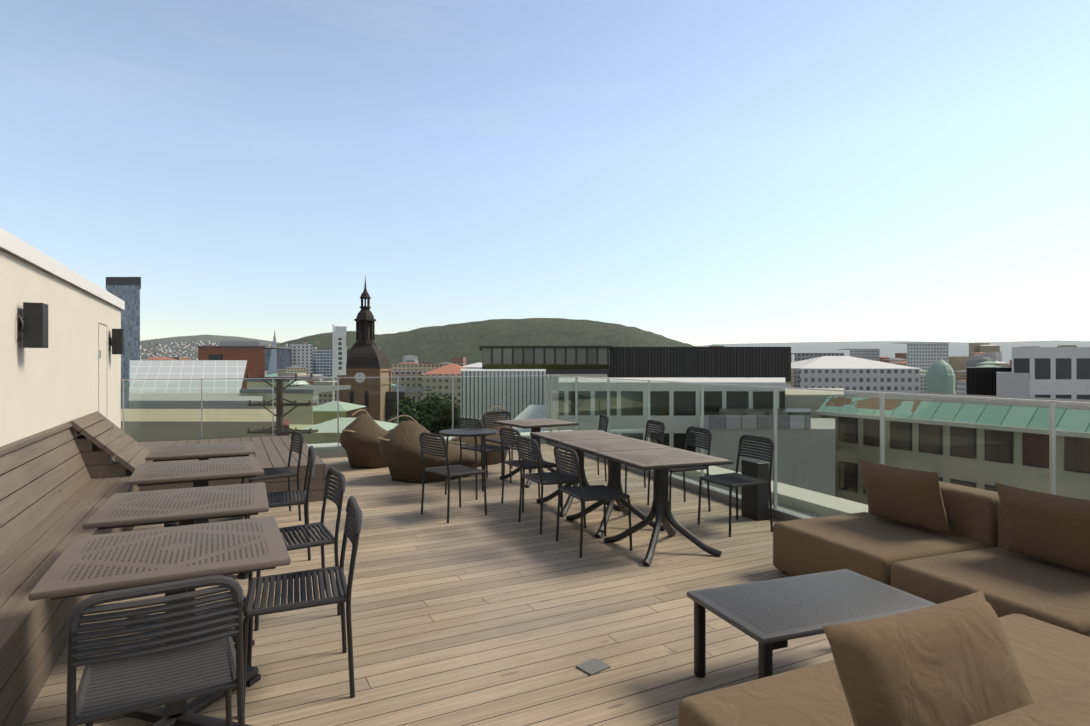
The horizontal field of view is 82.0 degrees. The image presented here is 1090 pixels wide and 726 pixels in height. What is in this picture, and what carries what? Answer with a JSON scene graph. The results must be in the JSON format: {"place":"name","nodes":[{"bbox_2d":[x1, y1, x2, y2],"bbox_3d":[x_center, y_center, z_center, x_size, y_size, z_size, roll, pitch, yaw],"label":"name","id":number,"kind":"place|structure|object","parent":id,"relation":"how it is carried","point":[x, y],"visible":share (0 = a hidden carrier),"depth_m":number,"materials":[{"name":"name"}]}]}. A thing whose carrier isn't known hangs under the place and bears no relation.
{"place":"outdoors","nodes":[
{"label":"outdoors","id":0,"kind":"place"},
{"bbox_2d":[140,335,278,359],"bbox_3d":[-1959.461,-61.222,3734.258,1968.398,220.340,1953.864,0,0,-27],"label":"hill town","id":1,"kind":"object","parent":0,"point":[144,344],"visible":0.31,"depth_m":3574.20},
{"bbox_2d":[140,341,379,359],"bbox_3d":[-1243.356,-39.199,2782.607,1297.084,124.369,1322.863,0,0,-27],"label":"distant houses","id":2,"kind":"structure","parent":0,"point":[181,343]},
{"bbox_2d":[265,349,289,374],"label":"building","id":3,"kind":"structure","parent":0,"point":[283,358],"depth_m":745.89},
{"bbox_2d":[246,374,318,435],"bbox_3d":[-8.497,3.922,20.334,2.137,7.159,0.630,0,0,1],"label":"utility pole","id":4,"kind":"object","parent":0,"point":[279,382],"visible":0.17,"depth_m":20.05,"materials":[{"name":"wood"}]},
{"bbox_2d":[386,385,404,421],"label":"building","id":5,"kind":"structure","parent":0,"point":[391,397],"depth_m":163.72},
{"bbox_2d":[271,318,695,364],"bbox_3d":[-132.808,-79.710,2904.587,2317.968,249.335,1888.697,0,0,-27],"label":"hill","id":6,"kind":"structure","parent":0,"point":[439,344],"depth_m":2565.36,"materials":[{"name":"plant"}]},
{"bbox_2d":[0,0,1089,345],"label":"sky","id":7,"kind":"structure","parent":0,"point":[693,172],"materials":[{"name":"blue"}]},
{"bbox_2d":[482,348,609,368],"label":"rooftop pavilion","id":8,"kind":"structure","parent":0,"point":[545,355],"depth_m":94.95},
{"bbox_2d":[479,346,612,350],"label":"roof","id":9,"kind":"structure","parent":8,"relation":"on","point":[481,347],"depth_m":94.46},
{"bbox_2d":[121,365,1009,430],"bbox_3d":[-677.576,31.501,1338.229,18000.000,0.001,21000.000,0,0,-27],"label":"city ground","id":10,"kind":"structure","parent":0,"point":[584,375],"depth_m":774.53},
{"bbox_2d":[107,285,139,407],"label":"glass tower","id":11,"kind":"structure","parent":10,"relation":"on","point":[129,295],"depth_m":435.37,"materials":[{"name":"blue"}]},
{"bbox_2d":[106,277,140,288],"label":"glass tower top","id":12,"kind":"structure","parent":11,"relation":"on","point":[123,280],"depth_m":434.43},
{"bbox_2d":[129,393,262,408],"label":"building roof","id":13,"kind":"structure","parent":10,"relation":"on","point":[182,403],"depth_m":40.44,"materials":[{"name":"grey"}]},
{"bbox_2d":[121,409,275,442],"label":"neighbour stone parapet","id":14,"kind":"structure","parent":10,"relation":"on","point":[186,425],"depth_m":22.20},
{"bbox_2d":[197,346,296,388],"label":"red brick block","id":15,"kind":"structure","parent":10,"relation":"on","point":[254,356],"depth_m":115.98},
{"bbox_2d":[219,341,258,345],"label":"rooftop structure","id":16,"kind":"object","parent":15,"relation":"on","point":[238,343],"visible":0.64,"depth_m":119.03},
{"bbox_2d":[268,331,276,374],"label":"spire","id":17,"kind":"structure","parent":10,"relation":"on","point":[272,369],"depth_m":705.72,"materials":[{"name":"blue"}]},
{"bbox_2d":[244,376,327,388],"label":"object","id":18,"kind":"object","parent":10,"relation":"on","point":[255,382],"visible":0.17,"depth_m":50.37,"materials":[{"name":"grey"}]},
{"bbox_2d":[240,385,350,424],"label":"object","id":19,"kind":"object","parent":10,"relation":"on","point":[304,420],"depth_m":46.29,"materials":[{"name":"grey"}]},
{"bbox_2d":[290,344,332,380],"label":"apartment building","id":20,"kind":"structure","parent":10,"relation":"on","point":[322,361],"materials":[{"name":"concrete"}]},
{"bbox_2d":[319,391,336,404],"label":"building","id":21,"kind":"structure","parent":10,"relation":"on","point":[328,399],"depth_m":416.31,"materials":[{"name":"white"}]},
{"bbox_2d":[313,401,365,424],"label":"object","id":22,"kind":"structure","parent":10,"relation":"on","point":[331,410],"depth_m":62.55,"materials":[{"name":"grey"}]},
{"bbox_2d":[333,324,346,400],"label":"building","id":23,"kind":"structure","parent":22,"relation":"attached to","point":[339,351],"depth_m":70.38,"materials":[{"name":"white metal"}]},
{"bbox_2d":[289,418,398,443],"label":"neighbour roof","id":24,"kind":"structure","parent":10,"relation":"on","point":[327,426],"depth_m":38.88,"materials":[{"name":"green"}]},
{"bbox_2d":[337,278,391,421],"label":"cathedral tower","id":25,"kind":"structure","parent":10,"relation":"on","point":[366,356],"depth_m":158.06,"materials":[{"name":"brick"}]},
{"bbox_2d":[392,371,428,403],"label":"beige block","id":26,"kind":"structure","parent":10,"relation":"on","point":[405,375],"depth_m":331.32,"materials":[{"name":"grey"}]},
{"bbox_2d":[390,364,447,370],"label":"beige block","id":27,"kind":"structure","parent":10,"relation":"on","point":[413,367],"depth_m":421.62,"materials":[{"name":"grey"}]},
{"bbox_2d":[422,364,466,408],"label":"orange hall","id":28,"kind":"structure","parent":10,"relation":"on","point":[451,370],"depth_m":300.97,"materials":[{"name":"brown"}]},
{"bbox_2d":[451,357,465,365],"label":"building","id":29,"kind":"structure","parent":10,"relation":"on","point":[460,361],"depth_m":1441.35,"materials":[{"name":"orange"}]},
{"bbox_2d":[461,369,545,430],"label":"modern block","id":30,"kind":"structure","parent":10,"relation":"on","point":[517,374],"depth_m":70.05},
{"bbox_2d":[485,364,606,368],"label":"roof parapet","id":31,"kind":"structure","parent":30,"relation":"on","point":[545,366],"depth_m":89.95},
{"bbox_2d":[607,347,790,381],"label":"rooftop structure","id":32,"kind":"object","parent":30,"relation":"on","point":[700,362],"depth_m":99.50,"materials":[{"name":"metal"}]},
{"bbox_2d":[559,377,784,452],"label":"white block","id":33,"kind":"structure","parent":10,"relation":"on","point":[719,395],"depth_m":47.78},
{"bbox_2d":[512,405,545,432],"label":"sloped glass roof","id":34,"kind":"structure","parent":33,"relation":"on","point":[533,412],"depth_m":60.80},
{"bbox_2d":[719,408,810,414],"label":"window band","id":35,"kind":"object","parent":33,"relation":"attached to","point":[764,411],"depth_m":44.12,"materials":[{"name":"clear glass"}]},
{"bbox_2d":[669,472,820,517],"bbox_3d":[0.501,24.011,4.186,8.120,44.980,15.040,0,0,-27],"label":"curb","id":36,"kind":"structure","parent":10,"relation":"on","point":[793,510],"depth_m":7.31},
{"bbox_2d":[0,247,120,474],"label":"wall","id":37,"kind":"structure","parent":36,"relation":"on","point":[54,383],"depth_m":5.34,"materials":[{"name":"paint"}]},
{"bbox_2d":[19,302,47,347],"bbox_3d":[-3.685,-0.269,4.511,0.145,0.320,0.160,0,0,-27],"label":"wall lamp","id":38,"kind":"object","parent":37,"relation":"attached to","point":[35,326],"visible":0.89,"depth_m":4.45,"materials":[{"name":"black metal"}]},
{"bbox_2d":[0,227,124,309],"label":"wall cap","id":39,"kind":"object","parent":37,"relation":"on","point":[13,244],"visible":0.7,"depth_m":5.09,"materials":[{"name":"white metal"}]},
{"bbox_2d":[109,329,123,353],"bbox_3d":[-5.401,-0.269,7.902,0.145,0.320,0.160,0,0,-27],"label":"wall lamp","id":40,"kind":"object","parent":37,"relation":"attached to","point":[117,341],"visible":0.93,"depth_m":7.84,"materials":[{"name":"black metal"}]},
{"bbox_2d":[230,430,573,457],"bbox_3d":[-2.769,1.471,10.646,7.620,0.260,0.500,0,0,-27],"label":"ledge","id":41,"kind":"object","parent":36,"relation":"on","point":[328,447],"depth_m":10.19,"materials":[{"name":"white"}]},
{"bbox_2d":[21,443,833,725],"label":"terrace deck","id":42,"kind":"structure","parent":36,"relation":"on","point":[470,613],"depth_m":3.68,"materials":[{"name":"brown wood"}]},
{"bbox_2d":[0,416,151,725],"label":"bench","id":43,"kind":"object","parent":42,"relation":"on","point":[54,497],"visible":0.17,"depth_m":3.75,"materials":[{"name":"brown wood"}]},
{"bbox_2d":[68,411,149,478],"bbox_3d":[-4.347,0.790,6.334,0.532,0.540,1.250,0,0,-27],"label":"wooden backrest","id":44,"kind":"object","parent":43,"relation":"on","point":[99,430],"visible":0.9,"depth_m":5.86,"materials":[{"name":"wood"}]},
{"bbox_2d":[112,441,166,459],"bbox_3d":[-5.123,1.301,7.812,0.560,0.400,2.090,0,0,-27],"label":"wooden bench","id":45,"kind":"object","parent":42,"relation":"on","point":[149,446],"visible":0.07,"depth_m":8.47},
{"bbox_2d":[66,575,244,725],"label":"chair","id":46,"kind":"object","parent":42,"relation":"on","point":[121,682],"visible":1,"depth_m":1.97,"materials":[{"name":"black metal"}]},
{"bbox_2d":[29,516,290,725],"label":"table","id":47,"kind":"object","parent":42,"relation":"on","point":[91,564],"visible":0.75,"depth_m":2.49,"materials":[{"name":"black metal"}]},
{"bbox_2d":[83,482,268,651],"bbox_3d":[-1.969,1.127,3.452,0.800,0.749,0.760,0,0,-25],"label":"table","id":48,"kind":"object","parent":42,"relation":"on","point":[186,506],"visible":0.46,"depth_m":3.31,"materials":[{"name":"black metal"}]},
{"bbox_2d":[127,457,263,578],"bbox_3d":[-2.488,1.127,4.511,0.800,0.749,0.760,0,0,-29],"label":"table","id":49,"kind":"object","parent":42,"relation":"on","point":[199,473],"visible":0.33,"depth_m":4.37,"materials":[{"name":"black metal"}]},
{"bbox_2d":[145,441,254,527],"bbox_3d":[-3.003,1.127,5.517,0.800,0.749,0.760,0,0,-27],"label":"table","id":50,"kind":"object","parent":42,"relation":"on","point":[208,451],"visible":0.4,"depth_m":5.39,"materials":[{"name":"black metal"}]},
{"bbox_2d":[139,435,325,503],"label":"bench platform","id":51,"kind":"structure","parent":42,"relation":"on","point":[272,451],"depth_m":6.87,"materials":[{"name":"wood"}]},
{"bbox_2d":[242,430,303,520],"bbox_3d":[-2.627,1.088,6.060,0.524,0.827,0.492,0,0,-33],"label":"chair","id":52,"kind":"object","parent":42,"relation":"on","point":[279,472],"visible":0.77,"depth_m":6.05,"materials":[{"name":"black metal"}]},
{"bbox_2d":[244,446,316,560],"bbox_3d":[-2.068,1.088,4.912,0.524,0.827,0.492,0,0,-23],"label":"chair","id":53,"kind":"object","parent":42,"relation":"on","point":[285,500],"visible":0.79,"depth_m":4.85,"materials":[{"name":"black metal"}]},
{"bbox_2d":[248,467,345,630],"bbox_3d":[-1.515,1.088,3.841,0.524,0.827,0.492,0,0,-30],"label":"chair","id":54,"kind":"object","parent":42,"relation":"on","point":[323,531],"visible":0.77,"depth_m":3.85,"materials":[{"name":"black metal"}]},
{"bbox_2d":[243,496,362,704],"bbox_3d":[-1.137,1.088,2.962,0.524,0.827,0.492,0,0,-22],"label":"chair","id":55,"kind":"object","parent":42,"relation":"on","point":[352,527],"visible":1,"depth_m":2.89,"materials":[{"name":"black metal"}]},
{"bbox_2d":[340,409,388,467],"bbox_3d":[-2.450,1.082,9.311,0.902,0.839,1.368,0,0,28],"label":"bean bag","id":56,"kind":"object","parent":42,"relation":"on","point":[359,440],"visible":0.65,"depth_m":8.85,"materials":[{"name":"fabric"}]},
{"bbox_2d":[377,415,480,481],"bbox_3d":[-1.477,1.082,8.242,1.471,0.839,0.940,0,0,-35],"label":"bean bag","id":57,"kind":"object","parent":42,"relation":"on","point":[399,448],"visible":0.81,"depth_m":7.84,"materials":[{"name":"fabric"}]},
{"bbox_2d":[316,439,549,457],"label":"parapet","id":58,"kind":"structure","parent":42,"relation":"on","point":[332,454],"depth_m":9.96,"materials":[{"name":"grey"}]},
{"bbox_2d":[121,375,550,450],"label":"rail posts","id":59,"kind":"object","parent":58,"relation":"on","point":[337,394],"visible":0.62,"depth_m":10.00,"materials":[{"name":"silver metal"}]},
{"bbox_2d":[124,376,549,452],"bbox_3d":[-2.879,0.831,10.232,6.670,1.160,0.012,0,0,-27],"label":"rail glass","id":60,"kind":"object","parent":58,"relation":"on","point":[322,406],"visible":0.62,"depth_m":9.88,"materials":[{"name":"glass"}]},
{"bbox_2d":[419,432,486,522],"bbox_3d":[-0.918,1.088,6.182,0.524,0.827,0.492,0,0,-42],"label":"chair","id":61,"kind":"object","parent":42,"relation":"on","point":[448,471],"visible":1,"depth_m":6.09,"materials":[{"name":"black metal"}]},
{"bbox_2d":[439,428,497,499],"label":"round table","id":62,"kind":"object","parent":42,"relation":"on","point":[469,432],"visible":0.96,"depth_m":7.02,"materials":[{"name":"black metal"}]},
{"bbox_2d":[448,406,514,464],"bbox_3d":[-1.013,1.082,9.469,0.895,0.839,1.351,0,0,43],"label":"bean bag","id":63,"kind":"object","parent":42,"relation":"on","point":[494,457],"visible":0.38,"depth_m":9.22,"materials":[{"name":"fabric"}]},
{"bbox_2d":[458,418,511,482],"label":"chair","id":64,"kind":"object","parent":42,"relation":"on","point":[487,448],"visible":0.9,"depth_m":7.74,"materials":[{"name":"black metal"}]},
{"bbox_2d":[483,410,529,475],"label":"chair","id":65,"kind":"object","parent":42,"relation":"on","point":[490,420],"visible":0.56,"depth_m":8.77,"materials":[{"name":"black metal"}]},
{"bbox_2d":[500,427,560,512],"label":"chair","id":66,"kind":"object","parent":42,"relation":"on","point":[529,465],"visible":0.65,"depth_m":6.52,"materials":[{"name":"black metal"}]},
{"bbox_2d":[494,418,578,487],"bbox_3d":[-0.117,1.133,7.998,0.800,0.763,0.800,0,0,-33],"label":"table","id":67,"kind":"object","parent":42,"relation":"on","point":[535,425],"visible":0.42,"depth_m":7.92,"materials":[{"name":"black metal"}]},
{"bbox_2d":[516,436,585,534],"bbox_3d":[0.040,1.088,5.792,0.524,0.827,0.492,0,0,-26],"label":"chair","id":68,"kind":"object","parent":42,"relation":"on","point":[545,478],"visible":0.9,"depth_m":5.69,"materials":[{"name":"black metal"}]},
{"bbox_2d":[530,430,629,516],"bbox_3d":[0.351,1.133,6.554,0.800,0.763,0.800,0,0,-21],"label":"table","id":69,"kind":"object","parent":42,"relation":"on","point":[556,436],"visible":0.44,"depth_m":6.50,"materials":[{"name":"black metal"}]},
{"bbox_2d":[566,414,608,481],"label":"chair","id":70,"kind":"object","parent":42,"relation":"on","point":[605,421],"visible":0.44,"depth_m":8.19,"materials":[{"name":"black metal"}]},
{"bbox_2d":[554,445,632,557],"bbox_3d":[0.373,1.088,5.134,0.524,0.827,0.492,0,0,-22],"label":"chair","id":71,"kind":"object","parent":42,"relation":"on","point":[604,493],"visible":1,"depth_m":5.02,"materials":[{"name":"black metal"}]},
{"bbox_2d":[576,658,610,675],"bbox_3d":[0.238,1.496,3.090,0.130,0.008,0.110,0,0,-38],"label":"deck drain cover","id":72,"kind":"object","parent":42,"relation":"on","point":[591,667],"visible":0.86,"depth_m":3.08,"materials":[{"name":"grey"}]},
{"bbox_2d":[558,438,673,537],"bbox_3d":[0.643,1.133,5.805,0.800,0.763,0.800,0,0,-21],"label":"table","id":73,"kind":"object","parent":42,"relation":"on","point":[593,446],"visible":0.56,"depth_m":5.75,"materials":[{"name":"black metal"}]},
{"bbox_2d":[625,420,664,493],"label":"chair","id":74,"kind":"object","parent":42,"relation":"on","point":[659,424],"visible":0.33,"depth_m":7.32,"materials":[{"name":"black metal"}]},
{"bbox_2d":[595,448,732,566],"bbox_3d":[0.935,1.133,5.056,0.800,0.763,0.800,0,0,-21],"label":"table","id":75,"kind":"object","parent":42,"relation":"on","point":[661,462],"visible":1,"depth_m":5.00,"materials":[{"name":"black metal"}]},
{"bbox_2d":[550,442,807,520],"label":"parapet","id":76,"kind":"structure","parent":42,"relation":"on","point":[777,514],"depth_m":7.00,"materials":[{"name":"grey"}]},
{"bbox_2d":[550,375,1089,508],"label":"rail posts","id":77,"kind":"object","parent":76,"relation":"on","point":[1052,448],"visible":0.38,"depth_m":5.04,"materials":[{"name":"silver metal"}]},
{"bbox_2d":[551,376,1089,517],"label":"rail glass","id":78,"kind":"object","parent":76,"relation":"on","point":[613,400],"visible":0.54,"depth_m":5.84,"materials":[{"name":"glass"}]},
{"bbox_2d":[647,426,711,511],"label":"chair","id":79,"kind":"object","parent":42,"relation":"on","point":[705,431],"visible":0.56,"depth_m":6.48,"materials":[{"name":"black metal"}]},
{"bbox_2d":[698,434,773,536],"bbox_3d":[1.747,1.088,5.722,0.524,0.827,0.492,0,0,-22],"label":"chair","id":80,"kind":"object","parent":42,"relation":"on","point":[735,480],"visible":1,"depth_m":5.72,"materials":[{"name":"black metal"}]},
{"bbox_2d":[741,459,768,520],"bbox_3d":[2.041,1.226,6.087,0.144,0.550,0.240,0,0,-21],"label":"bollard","id":81,"kind":"object","parent":42,"relation":"on","point":[754,502],"visible":0.96,"depth_m":5.99,"materials":[{"name":"grey"}]},
{"bbox_2d":[687,569,935,678],"bbox_3d":[1.245,1.301,2.938,1.000,0.400,0.560,0,0,-20],"label":"coffee table","id":82,"kind":"object","parent":42,"relation":"on","point":[770,616],"visible":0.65,"depth_m":2.88,"materials":[{"name":"black metal"}]},
{"bbox_2d":[678,590,1089,725],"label":"sofa module","id":83,"kind":"object","parent":42,"relation":"on","point":[973,659],"visible":1,"depth_m":1.75,"materials":[{"name":"fabric"}]},
{"bbox_2d":[773,459,999,585],"bbox_3d":[2.343,1.104,4.298,1.170,0.795,0.950,0,0,-21],"label":"sofa module","id":84,"kind":"object","parent":42,"relation":"on","point":[910,514],"visible":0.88,"depth_m":4.15,"materials":[{"name":"fabric"}]},
{"bbox_2d":[891,483,1089,635],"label":"sofa module","id":85,"kind":"object","parent":42,"relation":"on","point":[1035,564],"visible":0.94,"depth_m":3.38,"materials":[{"name":"fabric"}]},
{"bbox_2d":[675,466,867,516],"bbox_3d":[3.327,1.561,5.281,0.450,0.300,15.640,0,0,-21],"label":"ledge","id":86,"kind":"object","parent":36,"relation":"attached to","point":[799,496],"depth_m":6.55,"materials":[{"name":"beige"}]},
{"bbox_2d":[700,418,834,495],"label":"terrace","id":87,"kind":"structure","parent":10,"relation":"on","point":[798,475],"depth_m":35.68,"materials":[{"name":"concrete"}]},
{"bbox_2d":[704,415,810,428],"bbox_3d":[12.043,3.363,35.661,6.127,0.772,0.080,0,0,1],"label":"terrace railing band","id":88,"kind":"object","parent":87,"relation":"attached to","point":[750,420],"depth_m":35.62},
{"bbox_2d":[785,388,843,417],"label":"beige block","id":89,"kind":"structure","parent":10,"relation":"on","point":[794,393],"depth_m":51.57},
{"bbox_2d":[791,353,843,387],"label":"block","id":90,"kind":"structure","parent":10,"relation":"on","point":[801,356],"depth_m":476.39,"materials":[{"name":"grey"}]},
{"bbox_2d":[791,356,919,394],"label":"white hall","id":91,"kind":"structure","parent":10,"relation":"on","point":[852,373],"depth_m":237.88,"materials":[{"name":"white"}]},
{"bbox_2d":[837,349,879,360],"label":"block","id":92,"kind":"structure","parent":10,"relation":"on","point":[871,354],"depth_m":693.47,"materials":[{"name":"grey"}]},
{"bbox_2d":[891,342,948,370],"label":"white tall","id":93,"kind":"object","parent":10,"relation":"on","point":[924,355],"visible":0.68,"depth_m":642.83,"materials":[{"name":"white"}]},
{"bbox_2d":[920,374,925,392],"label":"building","id":94,"kind":"structure","parent":10,"relation":"on","point":[922,383],"depth_m":542.24,"materials":[{"name":"white"}]},
{"bbox_2d":[813,393,1089,504],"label":"copper roof building","id":95,"kind":"structure","parent":10,"relation":"on","point":[948,440],"depth_m":35.93,"materials":[{"name":"green"}]},
{"bbox_2d":[954,369,965,389],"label":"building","id":96,"kind":"structure","parent":10,"relation":"on","point":[960,374],"depth_m":735.47,"materials":[{"name":"grey"}]},
{"bbox_2d":[956,380,965,393],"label":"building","id":97,"kind":"structure","parent":10,"relation":"on","point":[961,386],"depth_m":384.46,"materials":[{"name":"grey"}]},
{"bbox_2d":[949,357,976,370],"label":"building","id":98,"kind":"structure","parent":10,"relation":"on","point":[957,363],"depth_m":1082.99,"materials":[{"name":"beige"}]},
{"bbox_2d":[969,342,989,352],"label":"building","id":99,"kind":"structure","parent":10,"relation":"on","point":[974,347],"depth_m":2350.28,"materials":[{"name":"beige"}]},
{"bbox_2d":[967,357,994,366],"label":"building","id":100,"kind":"structure","parent":10,"relation":"on","point":[973,362],"depth_m":958.39,"materials":[{"name":"grey"}]},
{"bbox_2d":[966,367,1011,395],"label":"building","id":101,"kind":"structure","parent":10,"relation":"on","point":[980,380],"depth_m":118.43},
{"bbox_2d":[979,345,999,352],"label":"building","id":102,"kind":"structure","parent":10,"relation":"on","point":[988,348],"depth_m":2318.24,"materials":[{"name":"white"}]},
{"bbox_2d":[1012,347,1089,399],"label":"white block","id":103,"kind":"structure","parent":10,"relation":"on","point":[1060,372],"depth_m":103.40,"materials":[{"name":"paint"}]},
{"bbox_2d":[996,372,1028,396],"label":"white block","id":104,"kind":"structure","parent":103,"relation":"on","point":[1012,384],"depth_m":102.54,"materials":[{"name":"grey"}]},
{"bbox_2d":[546,369,609,373],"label":"roof edge","id":105,"kind":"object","parent":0,"point":[577,371],"visible":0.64,"depth_m":85.89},
{"bbox_2d":[702,340,1089,364],"bbox_3d":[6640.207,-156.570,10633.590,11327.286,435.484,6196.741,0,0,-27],"label":"hill","id":106,"kind":"structure","parent":0,"point":[888,349],"depth_m":9771.73,"materials":[{"name":"grey"}]},
{"bbox_2d":[926,358,954,393],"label":"dome","id":107,"kind":"structure","parent":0,"point":[940,376],"depth_m":321.77,"materials":[{"name":"green"}]},
{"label":"glass house base","id":108,"kind":"object","parent":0,"visible":0},
{"bbox_2d":[129,360,246,392],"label":"glass roof","id":109,"kind":"structure","parent":108,"relation":"on","point":[211,371],"depth_m":65.66,"materials":[{"name":"glass"}]},
{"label":"churchyard ground","id":110,"kind":"structure","parent":0,"visible":0},
{"bbox_2d":[387,397,436,420],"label":"tree","id":111,"kind":"object","parent":110,"relation":"on","point":[408,400],"depth_m":111.10,"materials":[{"name":"green plant"}]},
{"bbox_2d":[406,408,445,436],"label":"tree","id":112,"kind":"object","parent":110,"relation":"on","point":[427,425],"depth_m":95.06,"materials":[{"name":"green plant"}]},
{"bbox_2d":[416,390,460,412],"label":"tree","id":113,"kind":"object","parent":110,"relation":"on","point":[438,401],"depth_m":118.72,"materials":[{"name":"green plant"}]},
{"bbox_2d":[433,402,460,436],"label":"tree","id":114,"kind":"object","parent":110,"relation":"on","point":[457,417],"depth_m":102.31,"materials":[{"name":"green plant"}]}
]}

